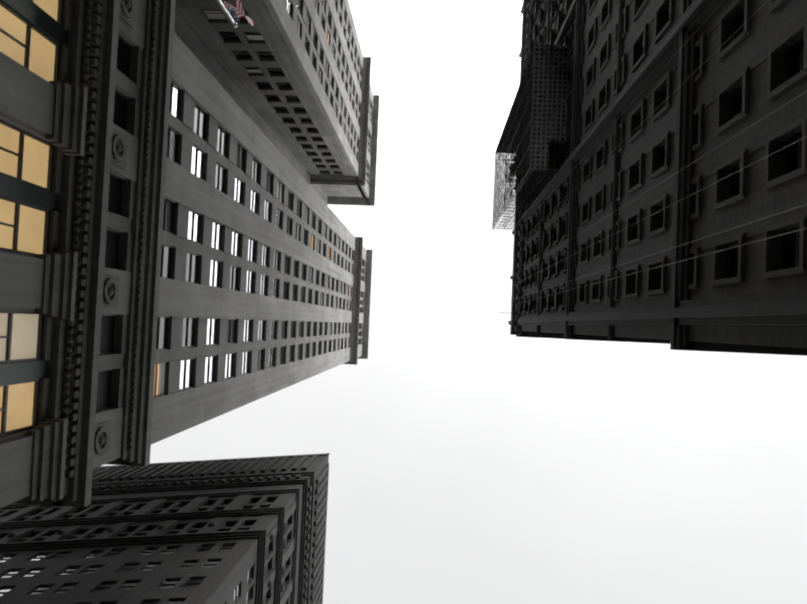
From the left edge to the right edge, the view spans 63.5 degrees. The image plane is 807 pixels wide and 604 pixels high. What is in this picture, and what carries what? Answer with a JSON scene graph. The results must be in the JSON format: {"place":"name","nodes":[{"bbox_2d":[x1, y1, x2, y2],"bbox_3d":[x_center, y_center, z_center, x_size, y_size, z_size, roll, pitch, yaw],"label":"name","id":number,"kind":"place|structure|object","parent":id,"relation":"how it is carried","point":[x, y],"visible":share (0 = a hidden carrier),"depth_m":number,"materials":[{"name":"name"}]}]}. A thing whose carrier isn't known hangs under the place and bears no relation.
{"place":"outdoors","nodes":[
{"label":"outdoors","id":0,"kind":"place"},
{"bbox_2d":[0,453,329,603],"bbox_3d":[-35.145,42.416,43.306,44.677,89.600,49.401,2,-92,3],"label":"building","id":1,"kind":"structure","parent":0,"point":[252,530],"depth_m":62.36,"materials":[{"name":"grey brick"}]},
{"bbox_2d":[0,0,379,507],"bbox_3d":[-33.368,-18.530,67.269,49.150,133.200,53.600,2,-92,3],"label":"building","id":2,"kind":"structure","parent":0,"point":[182,248],"depth_m":33.29,"materials":[{"name":"stone"}]},
{"bbox_2d":[217,0,253,27],"bbox_3d":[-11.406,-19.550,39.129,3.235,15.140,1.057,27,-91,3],"label":"flag pole","id":3,"kind":"object","parent":2,"relation":"on","point":[237,12],"visible":1,"depth_m":43.70,"materials":[{"name":"multicoloured"}]},
{"bbox_2d":[102,0,806,603],"label":"sky","id":4,"kind":"structure","parent":0,"point":[471,461],"materials":[{"name":"white"}]},
{"bbox_2d":[499,0,806,355],"bbox_3d":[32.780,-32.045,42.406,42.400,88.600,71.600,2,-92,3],"label":"building","id":5,"kind":"structure","parent":0,"point":[750,297],"depth_m":29.60,"materials":[{"name":"stone"}]},
{"bbox_2d":[492,44,569,230],"bbox_3d":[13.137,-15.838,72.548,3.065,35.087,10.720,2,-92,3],"label":"scaffold cage","id":6,"kind":"object","parent":5,"relation":"on","point":[544,61],"visible":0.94,"depth_m":60.27,"materials":[{"name":"grey metal"}]},
{"bbox_2d":[510,0,806,304],"bbox_3d":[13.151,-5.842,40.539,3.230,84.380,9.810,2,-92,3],"label":"overhead wires","id":7,"kind":"object","parent":5,"relation":"hanging from","point":[672,175],"visible":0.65,"depth_m":25.99,"materials":[{"name":"grey metal"}]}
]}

